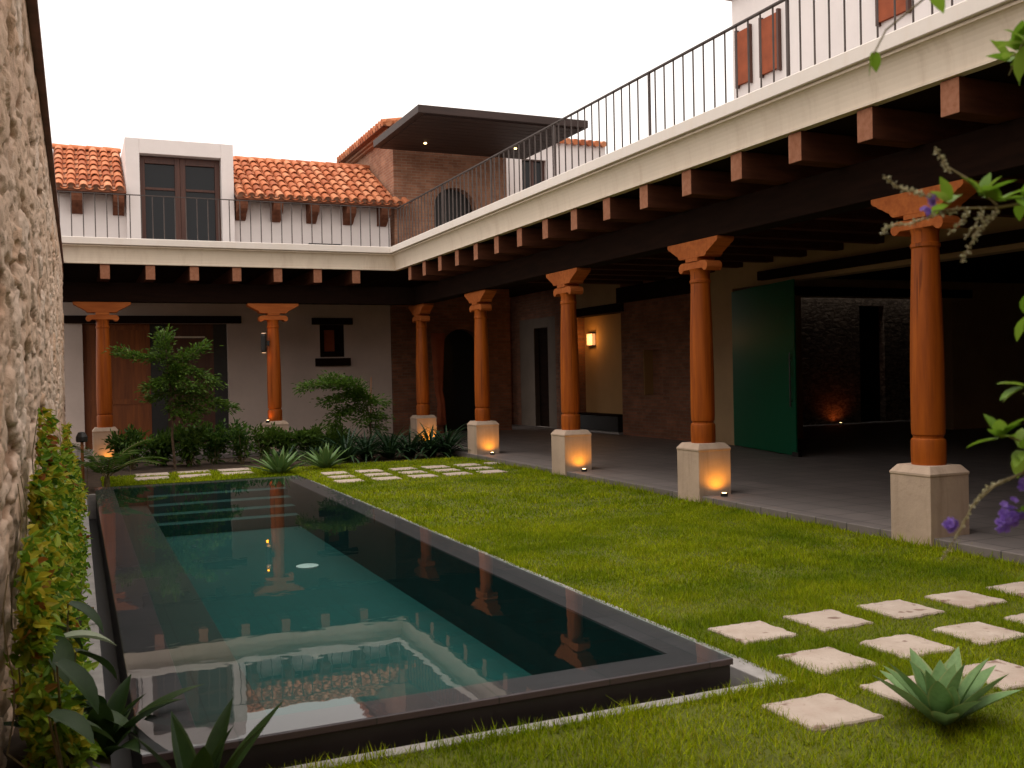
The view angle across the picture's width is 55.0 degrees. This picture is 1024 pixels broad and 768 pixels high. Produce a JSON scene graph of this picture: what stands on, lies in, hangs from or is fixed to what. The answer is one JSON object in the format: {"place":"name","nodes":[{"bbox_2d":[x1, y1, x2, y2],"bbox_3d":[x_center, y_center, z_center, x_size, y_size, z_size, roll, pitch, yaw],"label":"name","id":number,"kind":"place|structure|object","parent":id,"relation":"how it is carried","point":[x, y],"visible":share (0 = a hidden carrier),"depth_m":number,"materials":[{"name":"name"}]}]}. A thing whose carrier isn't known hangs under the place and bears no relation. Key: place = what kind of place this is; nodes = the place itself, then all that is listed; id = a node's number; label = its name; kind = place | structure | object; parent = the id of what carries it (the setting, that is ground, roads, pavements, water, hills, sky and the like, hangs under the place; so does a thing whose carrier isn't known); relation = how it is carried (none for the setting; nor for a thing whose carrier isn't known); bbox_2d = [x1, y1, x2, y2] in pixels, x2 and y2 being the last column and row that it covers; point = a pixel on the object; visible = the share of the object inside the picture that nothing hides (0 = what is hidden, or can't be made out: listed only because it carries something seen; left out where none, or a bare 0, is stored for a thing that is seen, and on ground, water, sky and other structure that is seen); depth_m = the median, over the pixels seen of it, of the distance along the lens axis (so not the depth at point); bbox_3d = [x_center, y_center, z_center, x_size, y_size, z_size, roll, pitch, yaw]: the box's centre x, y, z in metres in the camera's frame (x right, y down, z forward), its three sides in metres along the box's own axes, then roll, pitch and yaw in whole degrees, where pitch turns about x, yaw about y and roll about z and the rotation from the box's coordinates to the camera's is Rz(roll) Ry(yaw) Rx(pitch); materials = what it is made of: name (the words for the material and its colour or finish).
{"place":"outdoors","nodes":[
{"label":"outdoors","id":0,"kind":"place"},
{"bbox_2d":[3,425,549,767],"bbox_3d":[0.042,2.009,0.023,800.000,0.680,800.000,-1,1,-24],"label":"ground","id":1,"kind":"structure","parent":0,"point":[18,746],"depth_m":18.45,"materials":[{"name":"soil"}]},
{"bbox_2d":[0,0,65,767],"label":"rubble wall","id":2,"kind":"structure","parent":1,"relation":"on","point":[32,377],"depth_m":5.69,"materials":[{"name":"stone"}]},
{"bbox_2d":[2,469,107,767],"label":"climbing vine","id":3,"kind":"object","parent":2,"relation":"attached to","point":[44,597],"visible":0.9,"depth_m":4.08,"materials":[{"name":"green plant"}]},
{"bbox_2d":[32,406,98,670],"bbox_3d":[-2.990,0.899,6.546,0.385,1.528,2.887,-1,1,-24],"label":"climbing vine","id":4,"kind":"object","parent":2,"relation":"attached to","point":[49,460],"visible":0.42,"depth_m":5.92,"materials":[{"name":"green plant"}]},
{"bbox_2d":[59,421,89,522],"bbox_3d":[-5.695,1.078,12.760,0.390,1.174,4.174,-1,1,-24],"label":"climbing vine","id":5,"kind":"object","parent":2,"relation":"attached to","point":[66,432],"visible":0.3,"depth_m":12.49,"materials":[{"name":"green plant"}]},
{"bbox_2d":[58,444,92,581],"bbox_3d":[-4.204,1.162,9.365,0.410,1.025,3.369,-1,1,-24],"label":"climbing vine","id":6,"kind":"object","parent":2,"relation":"attached to","point":[83,537],"visible":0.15,"depth_m":10.32,"materials":[{"name":"green plant"}]},
{"bbox_2d":[76,432,87,487],"bbox_3d":[-6.644,1.187,15.215,0.170,0.900,0.170,-1,1,-24],"label":"garden lamp","id":7,"kind":"object","parent":1,"relation":"on","point":[81,437],"visible":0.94,"depth_m":15.19,"materials":[{"name":"black metal"}]},
{"bbox_2d":[46,600,136,767],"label":"broadleaf plant","id":8,"kind":"object","parent":1,"relation":"on","point":[66,667],"visible":0.75,"depth_m":4.07,"materials":[{"name":"green plant"}]},
{"bbox_2d":[3,674,203,762],"bbox_3d":[-1.738,1.498,4.377,0.849,0.318,0.799,-1,1,38],"label":"strap leaf plant","id":9,"kind":"object","parent":1,"relation":"on","point":[103,719],"visible":0.6,"depth_m":4.34,"materials":[{"name":"green plant"}]},
{"bbox_2d":[101,423,153,469],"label":"shrub","id":10,"kind":"object","parent":1,"relation":"on","point":[118,443],"visible":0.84,"depth_m":18.40,"materials":[{"name":"green plant"}]},
{"bbox_2d":[139,423,180,466],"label":"shrub","id":11,"kind":"object","parent":1,"relation":"on","point":[162,446],"visible":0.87,"depth_m":18.92,"materials":[{"name":"green plant"}]},
{"bbox_2d":[103,323,244,468],"bbox_3d":[-6.289,0.230,18.346,2.521,2.732,1.191,-1,1,-24],"label":"garden tree","id":12,"kind":"object","parent":1,"relation":"on","point":[176,369],"visible":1,"depth_m":18.31,"materials":[{"name":"green plant"}]},
{"bbox_2d":[170,418,211,466],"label":"shrub","id":13,"kind":"object","parent":1,"relation":"on","point":[192,437],"visible":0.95,"depth_m":18.80,"materials":[{"name":"green plant"}]},
{"bbox_2d":[200,418,232,463],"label":"shrub","id":14,"kind":"object","parent":1,"relation":"on","point":[211,448],"visible":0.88,"depth_m":19.32,"materials":[{"name":"green plant"}]},
{"bbox_2d":[52,137,414,449],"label":"wing","id":15,"kind":"structure","parent":1,"relation":"on","point":[192,288],"depth_m":23.56,"materials":[{"name":"white paint"}]},
{"bbox_2d":[82,324,151,448],"bbox_3d":[-9.292,0.017,23.184,1.470,2.970,0.080,-1,1,-24],"label":"door","id":16,"kind":"structure","parent":15,"relation":"in","point":[126,375],"depth_m":23.21,"materials":[{"name":"brown wood"}]},
{"bbox_2d":[139,156,181,239],"bbox_3d":[-8.393,-4.136,23.497,0.915,2.550,0.100,-1,1,-24],"label":"door","id":17,"kind":"structure","parent":15,"relation":"in","point":[159,176],"depth_m":23.50,"materials":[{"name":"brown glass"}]},
{"bbox_2d":[166,324,215,443],"bbox_3d":[-7.799,-0.022,23.899,1.100,2.970,0.080,-1,1,-24],"label":"door","id":18,"kind":"structure","parent":15,"relation":"in","point":[186,333],"depth_m":23.93,"materials":[{"name":"brown wood"}]},
{"bbox_2d":[180,158,220,240],"bbox_3d":[-7.550,-4.158,23.870,0.920,2.550,0.100,-1,1,-24],"label":"door","id":19,"kind":"structure","parent":15,"relation":"in","point":[198,178],"depth_m":23.87,"materials":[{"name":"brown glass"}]},
{"bbox_2d":[57,191,396,246],"bbox_3d":[-6.094,-3.353,20.197,7.777,0.902,0.030,-1,1,-24],"label":"terrace railing","id":20,"kind":"object","parent":15,"relation":"on","point":[174,197],"visible":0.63,"depth_m":20.25,"materials":[{"name":"metal"}]},
{"bbox_2d":[311,318,352,365],"bbox_3d":[-4.599,-1.069,25.146,1.050,1.220,0.290,-1,1,-24],"label":"window","id":21,"kind":"structure","parent":15,"relation":"in","point":[331,329],"depth_m":25.14,"materials":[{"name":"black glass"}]},
{"bbox_2d":[219,417,258,463],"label":"shrub","id":22,"kind":"object","parent":1,"relation":"on","point":[238,438],"visible":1,"depth_m":19.18,"materials":[{"name":"green plant"}]},
{"bbox_2d":[248,422,281,461],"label":"shrub","id":23,"kind":"object","parent":1,"relation":"on","point":[264,442],"visible":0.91,"depth_m":19.59,"materials":[{"name":"green plant"}]},
{"bbox_2d":[265,422,310,458],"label":"shrub","id":24,"kind":"object","parent":1,"relation":"on","point":[285,437],"visible":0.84,"depth_m":19.70,"materials":[{"name":"green plant"}]},
{"bbox_2d":[265,443,312,463],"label":"strap leaf plant","id":25,"kind":"object","parent":1,"relation":"on","point":[288,452],"visible":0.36,"depth_m":18.53,"materials":[{"name":"green plant"}]},
{"bbox_2d":[295,422,325,457],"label":"shrub","id":26,"kind":"object","parent":1,"relation":"on","point":[312,436],"visible":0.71,"depth_m":19.89,"materials":[{"name":"green plant"}]},
{"bbox_2d":[295,443,337,463],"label":"strap leaf plant","id":27,"kind":"object","parent":1,"relation":"on","point":[311,449],"visible":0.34,"depth_m":19.03,"materials":[{"name":"green plant"}]},
{"bbox_2d":[320,425,354,453],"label":"shrub","id":28,"kind":"object","parent":1,"relation":"on","point":[330,435],"visible":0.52,"depth_m":20.10,"materials":[{"name":"green plant"}]},
{"bbox_2d":[291,370,395,437],"bbox_3d":[-3.349,0.613,19.735,2.220,1.812,0.950,-1,1,-24],"label":"garden tree","id":29,"kind":"object","parent":1,"relation":"on","point":[348,385],"visible":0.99,"depth_m":19.77,"materials":[{"name":"green plant"}]},
{"bbox_2d":[306,426,387,463],"bbox_3d":[-3.248,1.242,19.050,1.646,0.884,1.725,-1,1,-24],"label":"strap leaf plant","id":30,"kind":"object","parent":1,"relation":"on","point":[349,451],"visible":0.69,"depth_m":18.99,"materials":[{"name":"green plant"}]},
{"bbox_2d":[329,427,401,461],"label":"strap leaf plant","id":31,"kind":"object","parent":1,"relation":"on","point":[364,455],"visible":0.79,"depth_m":19.27,"materials":[{"name":"green plant"}]},
{"bbox_2d":[353,427,427,461],"bbox_3d":[-2.435,1.217,19.559,1.572,0.875,1.574,-1,1,-3],"label":"strap leaf plant","id":32,"kind":"object","parent":1,"relation":"on","point":[389,454],"visible":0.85,"depth_m":19.34,"materials":[{"name":"green plant"}]},
{"bbox_2d":[374,427,451,458],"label":"strap leaf plant","id":33,"kind":"object","parent":1,"relation":"on","point":[411,453],"visible":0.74,"depth_m":19.61,"materials":[{"name":"green plant"}]},
{"bbox_2d":[396,423,467,459],"bbox_3d":[-1.584,1.185,19.814,1.621,0.833,1.611,-1,1,-24],"label":"strap leaf plant","id":34,"kind":"object","parent":1,"relation":"on","point":[431,442],"visible":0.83,"depth_m":19.63,"materials":[{"name":"green plant"}]},
{"bbox_2d":[81,481,787,767],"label":"swimming pool","id":35,"kind":"structure","parent":1,"relation":"in","point":[336,622],"depth_m":7.21,"materials":[{"name":"liquid"}]},
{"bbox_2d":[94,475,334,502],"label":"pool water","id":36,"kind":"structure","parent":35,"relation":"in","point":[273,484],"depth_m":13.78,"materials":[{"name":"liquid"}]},
{"bbox_2d":[413,422,469,458],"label":"strap leaf plant","id":37,"kind":"object","parent":1,"relation":"on","point":[447,450],"visible":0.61,"depth_m":19.84,"materials":[{"name":"green plant"}]},
{"bbox_2d":[38,0,733,162],"label":"sky","id":38,"kind":"structure","parent":0,"point":[304,80],"materials":[{"name":"white"}]},
{"bbox_2d":[72,420,1023,563],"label":"arcade floor","id":39,"kind":"structure","parent":0,"point":[834,474],"depth_m":15.20,"materials":[{"name":"tile"}]},
{"bbox_2d":[73,302,130,459],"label":"arcade column","id":40,"kind":"structure","parent":39,"relation":"on","point":[102,317],"depth_m":19.83,"materials":[{"name":"brown wood"}]},
{"bbox_2d":[246,303,298,450],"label":"arcade column","id":41,"kind":"structure","parent":39,"relation":"on","point":[272,316],"depth_m":21.21,"materials":[{"name":"wood"}]},
{"bbox_2d":[261,333,269,352],"bbox_3d":[-5.307,-0.879,21.146,0.119,0.430,0.215,-1,1,20],"label":"sconce","id":42,"kind":"object","parent":41,"relation":"attached to","point":[264,342],"visible":1,"depth_m":21.05,"materials":[{"name":"black metal"}]},
{"bbox_2d":[408,303,436,442],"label":"arcade column","id":43,"kind":"structure","parent":39,"relation":"on","point":[420,319],"depth_m":22.58,"materials":[{"name":"brown wood"}]},
{"bbox_2d":[337,104,587,434],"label":"brick tower","id":44,"kind":"structure","parent":39,"relation":"on","point":[416,151],"depth_m":26.11,"materials":[{"name":"brown brick"}]},
{"bbox_2d":[464,289,498,454],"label":"arcade column","id":45,"kind":"structure","parent":39,"relation":"on","point":[483,432],"depth_m":19.19,"materials":[{"name":"brown wood"}]},
{"bbox_2d":[546,268,591,476],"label":"arcade column","id":46,"kind":"structure","parent":39,"relation":"on","point":[571,444],"depth_m":15.63,"materials":[{"name":"brown wood"}]},
{"bbox_2d":[579,412,622,434],"bbox_3d":[2.284,0.995,25.154,0.380,0.478,2.280,-1,1,-24],"label":"bench","id":47,"kind":"object","parent":39,"relation":"on","point":[608,423],"visible":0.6,"depth_m":24.80,"materials":[{"name":"black metal"}]},
{"bbox_2d":[356,0,1023,456],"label":"arcade wing","id":48,"kind":"structure","parent":39,"relation":"on","point":[782,182],"depth_m":16.96,"materials":[{"name":"beige paint"}]},
{"bbox_2d":[431,333,446,424],"bbox_3d":[-1.946,-0.130,26.066,0.400,2.450,0.119,-1,1,-24],"label":"curtain","id":49,"kind":"object","parent":48,"relation":"hanging from","point":[437,342],"visible":1,"depth_m":26.03,"materials":[{"name":"black fabric"}]},
{"bbox_2d":[538,328,548,426],"bbox_3d":[1.014,-0.193,28.285,0.070,2.840,0.900,-1,1,-24],"label":"door","id":50,"kind":"structure","parent":48,"relation":"in","point":[543,332],"depth_m":28.40,"materials":[{"name":"brown wood"}]},
{"bbox_2d":[506,138,605,196],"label":"white house","id":51,"kind":"structure","parent":48,"relation":"on","point":[575,155],"depth_m":29.64,"materials":[{"name":"paint"}]},
{"bbox_2d":[522,160,544,189],"bbox_3d":[0.595,-6.000,29.542,0.800,1.400,0.120,-1,1,-24],"label":"window","id":52,"kind":"structure","parent":51,"relation":"in","point":[538,164],"depth_m":29.52,"materials":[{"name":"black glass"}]},
{"bbox_2d":[587,333,595,345],"bbox_3d":[2.073,-1.168,25.865,0.104,0.326,0.320,-1,1,-24],"label":"wall lamp","id":53,"kind":"object","parent":48,"relation":"attached to","point":[590,339],"visible":1,"depth_m":25.74,"materials":[{"name":"white glass"}]},
{"bbox_2d":[397,0,952,243],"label":"terrace railing","id":54,"kind":"object","parent":48,"relation":"on","point":[692,49],"visible":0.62,"depth_m":12.66,"materials":[{"name":"metal"}]},
{"bbox_2d":[731,279,801,456],"bbox_3d":[4.680,-0.289,18.447,0.132,3.099,2.815,-1,1,-11],"label":"glass door","id":55,"kind":"structure","parent":48,"relation":"in","point":[763,317],"depth_m":18.31,"materials":[{"name":"green glass"}]},
{"bbox_2d":[726,0,964,98],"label":"terrace house","id":56,"kind":"structure","parent":48,"relation":"on","point":[742,10],"depth_m":17.99,"materials":[{"name":"white paint"}]},
{"bbox_2d":[859,306,879,421],"bbox_3d":[9.950,-0.559,27.639,0.900,3.230,0.080,-1,1,-24],"label":"door","id":57,"kind":"structure","parent":48,"relation":"in","point":[868,316],"depth_m":27.63,"materials":[{"name":"brown wood"}]},
{"bbox_2d":[668,235,733,501],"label":"arcade column","id":58,"kind":"structure","parent":39,"relation":"on","point":[703,463],"depth_m":12.28,"materials":[{"name":"brown wood"}]},
{"bbox_2d":[721,492,727,496],"bbox_3d":[2.605,1.359,12.078,0.090,0.058,0.088,-1,1,-24],"label":"uplight","id":59,"kind":"object","parent":39,"relation":"on","point":[724,494],"visible":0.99,"depth_m":12.04,"materials":[{"name":"black metal"}]},
{"bbox_2d":[871,179,979,546],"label":"arcade column","id":60,"kind":"structure","parent":39,"relation":"on","point":[929,489],"depth_m":9.01,"materials":[{"name":"wood"}]},
{"bbox_2d":[100,456,1023,767],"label":"lawn","id":61,"kind":"structure","parent":0,"point":[763,757],"depth_m":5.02,"materials":[{"name":"plant"}]},
{"bbox_2d":[69,439,167,486],"bbox_3d":[-6.234,1.256,15.141,1.795,0.747,1.786,-1,1,-24],"label":"cycad","id":62,"kind":"object","parent":61,"relation":"on","point":[92,464],"visible":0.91,"depth_m":15.09,"materials":[{"name":"green plant"}]},
{"bbox_2d":[134,476,168,480],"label":"stepping stone","id":63,"kind":"object","parent":61,"relation":"on","point":[146,478],"visible":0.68,"depth_m":16.53,"materials":[{"name":"beige stone"}]},
{"bbox_2d":[134,472,169,476],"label":"stepping stone","id":64,"kind":"object","parent":61,"relation":"on","point":[150,474],"visible":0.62,"depth_m":17.14,"materials":[{"name":"beige stone"}]},
{"bbox_2d":[178,470,208,473],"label":"stepping stone","id":65,"kind":"object","parent":61,"relation":"on","point":[180,472],"visible":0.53,"depth_m":17.50,"materials":[{"name":"beige stone"}]},
{"bbox_2d":[179,473,209,477],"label":"stepping stone","id":66,"kind":"object","parent":61,"relation":"on","point":[190,475],"visible":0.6,"depth_m":16.77,"materials":[{"name":"beige stone"}]},
{"bbox_2d":[132,698,282,767],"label":"agave plant","id":67,"kind":"object","parent":61,"relation":"on","point":[209,754],"visible":1,"depth_m":3.89,"materials":[{"name":"green plant"}]},
{"bbox_2d":[218,468,250,471],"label":"stepping stone","id":68,"kind":"object","parent":61,"relation":"on","point":[236,469],"visible":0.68,"depth_m":17.71,"materials":[{"name":"beige stone"}]},
{"bbox_2d":[222,471,251,474],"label":"stepping stone","id":69,"kind":"object","parent":61,"relation":"on","point":[236,472],"visible":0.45,"depth_m":17.16,"materials":[{"name":"beige stone"}]},
{"bbox_2d":[242,445,306,473],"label":"agave","id":70,"kind":"object","parent":61,"relation":"on","point":[282,463],"visible":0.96,"depth_m":16.73,"materials":[{"name":"green plant"}]},
{"bbox_2d":[297,443,355,467],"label":"agave","id":71,"kind":"object","parent":61,"relation":"on","point":[326,458],"visible":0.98,"depth_m":17.66,"materials":[{"name":"green plant"}]},
{"bbox_2d":[321,471,349,474],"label":"stepping stone","id":72,"kind":"object","parent":61,"relation":"on","point":[331,473],"visible":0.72,"depth_m":16.74,"materials":[{"name":"beige stone"}]},
{"bbox_2d":[327,475,354,478],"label":"stepping stone","id":73,"kind":"object","parent":61,"relation":"on","point":[340,476],"visible":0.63,"depth_m":16.09,"materials":[{"name":"beige stone"}]},
{"bbox_2d":[334,479,363,483],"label":"stepping stone","id":74,"kind":"object","parent":61,"relation":"on","point":[348,480],"visible":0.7,"depth_m":15.43,"materials":[{"name":"beige stone"}]},
{"bbox_2d":[356,469,383,472],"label":"stepping stone","id":75,"kind":"object","parent":61,"relation":"on","point":[370,470],"visible":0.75,"depth_m":16.96,"materials":[{"name":"beige stone"}]},
{"bbox_2d":[364,473,392,476],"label":"stepping stone","id":76,"kind":"object","parent":61,"relation":"on","point":[374,474],"visible":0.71,"depth_m":16.30,"materials":[{"name":"beige stone"}]},
{"bbox_2d":[371,476,400,480],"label":"stepping stone","id":77,"kind":"object","parent":61,"relation":"on","point":[386,478],"visible":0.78,"depth_m":15.65,"materials":[{"name":"beige stone"}]},
{"bbox_2d":[389,467,416,470],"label":"stepping stone","id":78,"kind":"object","parent":61,"relation":"on","point":[401,468],"visible":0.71,"depth_m":17.21,"materials":[{"name":"beige stone"}]},
{"bbox_2d":[398,470,426,473],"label":"stepping stone","id":79,"kind":"object","parent":61,"relation":"on","point":[409,472],"visible":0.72,"depth_m":16.62,"materials":[{"name":"beige stone"}]},
{"bbox_2d":[407,474,437,478],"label":"stepping stone","id":80,"kind":"object","parent":61,"relation":"on","point":[426,475],"visible":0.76,"depth_m":15.93,"materials":[{"name":"beige stone"}]},
{"bbox_2d":[421,465,448,468],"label":"stepping stone","id":81,"kind":"object","parent":61,"relation":"on","point":[435,466],"visible":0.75,"depth_m":17.45,"materials":[{"name":"beige stone"}]},
{"bbox_2d":[434,468,458,471],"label":"stepping stone","id":82,"kind":"object","parent":61,"relation":"on","point":[439,470],"visible":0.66,"depth_m":16.84,"materials":[{"name":"beige stone"}]},
{"bbox_2d":[442,472,471,475],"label":"stepping stone","id":83,"kind":"object","parent":61,"relation":"on","point":[457,473],"visible":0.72,"depth_m":16.17,"materials":[{"name":"beige stone"}]},
{"bbox_2d":[457,463,479,466],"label":"stepping stone","id":84,"kind":"object","parent":61,"relation":"on","point":[467,464],"visible":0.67,"depth_m":17.71,"materials":[{"name":"beige stone"}]},
{"bbox_2d":[466,466,491,469],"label":"stepping stone","id":85,"kind":"object","parent":61,"relation":"on","point":[484,467],"visible":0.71,"depth_m":17.10,"materials":[{"name":"beige stone"}]},
{"bbox_2d":[476,470,506,473],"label":"stepping stone","id":86,"kind":"object","parent":61,"relation":"on","point":[489,471],"visible":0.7,"depth_m":16.37,"materials":[{"name":"beige stone"}]},
{"bbox_2d":[708,620,797,644],"bbox_3d":[1.500,1.567,6.124,0.410,0.065,0.394,-1,1,-24],"label":"stepping stone","id":87,"kind":"object","parent":61,"relation":"on","point":[748,631],"visible":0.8,"depth_m":6.09,"materials":[{"name":"beige stone"}]},
{"bbox_2d":[761,693,883,732],"bbox_3d":[1.477,1.583,4.692,0.415,0.065,0.391,-1,1,-24],"label":"stepping stone","id":88,"kind":"object","parent":61,"relation":"on","point":[828,710],"visible":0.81,"depth_m":4.66,"materials":[{"name":"beige stone"}]},
{"bbox_2d":[776,647,878,675],"bbox_3d":[1.756,1.568,5.505,0.402,0.065,0.391,-1,1,-24],"label":"stepping stone","id":89,"kind":"object","parent":61,"relation":"on","point":[825,658],"visible":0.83,"depth_m":5.48,"materials":[{"name":"beige stone"}]},
{"bbox_2d":[783,609,872,632],"bbox_3d":[2.047,1.552,6.378,0.413,0.065,0.409,-1,1,-24],"label":"stepping stone","id":90,"kind":"object","parent":61,"relation":"on","point":[831,619],"visible":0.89,"depth_m":6.33,"materials":[{"name":"beige stone"}]},
{"bbox_2d":[858,675,918,710],"bbox_3d":[2.034,1.569,4.940,0.398,0.065,0.420,-1,1,-24],"label":"stepping stone","id":91,"kind":"object","parent":61,"relation":"on","point":[886,690],"visible":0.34,"depth_m":4.94,"materials":[{"name":"beige stone"}]},
{"bbox_2d":[858,599,945,620],"bbox_3d":[2.611,1.538,6.619,0.398,0.065,0.414,-1,1,-24],"label":"stepping stone","id":92,"kind":"object","parent":61,"relation":"on","point":[898,609],"visible":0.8,"depth_m":6.57,"materials":[{"name":"beige stone"}]},
{"bbox_2d":[860,634,953,659],"bbox_3d":[2.305,1.554,5.752,0.407,0.065,0.386,-1,1,-24],"label":"stepping stone","id":93,"kind":"object","parent":61,"relation":"on","point":[904,643],"visible":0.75,"depth_m":5.74,"materials":[{"name":"beige stone"}]},
{"bbox_2d":[873,646,1019,725],"bbox_3d":[1.941,1.404,4.531,0.636,0.308,0.630,-1,1,-24],"label":"agave","id":94,"kind":"object","parent":61,"relation":"on","point":[944,694],"visible":1,"depth_m":4.50,"materials":[{"name":"green plant"}]},
{"bbox_2d":[869,0,1023,581],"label":"flowering shrub","id":95,"kind":"object","parent":61,"relation":"on","point":[984,187],"visible":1,"depth_m":2.00,"materials":[{"name":"green plant"}]},
{"bbox_2d":[924,590,1005,608],"bbox_3d":[3.164,1.523,6.863,0.399,0.065,0.395,-1,1,-24],"label":"stepping stone","id":96,"kind":"object","parent":61,"relation":"on","point":[965,598],"visible":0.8,"depth_m":6.82,"materials":[{"name":"beige stone"}]},
{"bbox_2d":[932,621,1023,645],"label":"stepping stone","id":97,"kind":"object","parent":61,"relation":"on","point":[980,630],"visible":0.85,"depth_m":5.98,"materials":[{"name":"beige stone"}]},
{"bbox_2d":[963,659,1023,690],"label":"stepping stone","id":98,"kind":"object","parent":61,"relation":"on","point":[1015,672],"visible":0.53,"depth_m":5.18,"materials":[{"name":"beige stone"}]},
{"bbox_2d":[986,582,1023,597],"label":"stepping stone","id":99,"kind":"object","parent":61,"relation":"on","point":[1018,587],"visible":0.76,"depth_m":7.14,"materials":[{"name":"beige stone"}]},
{"bbox_2d":[1004,613,1023,624],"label":"stepping stone","id":100,"kind":"object","parent":61,"relation":"on","point":[1019,616],"visible":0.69,"depth_m":6.30,"materials":[{"name":"beige stone"}]}
]}

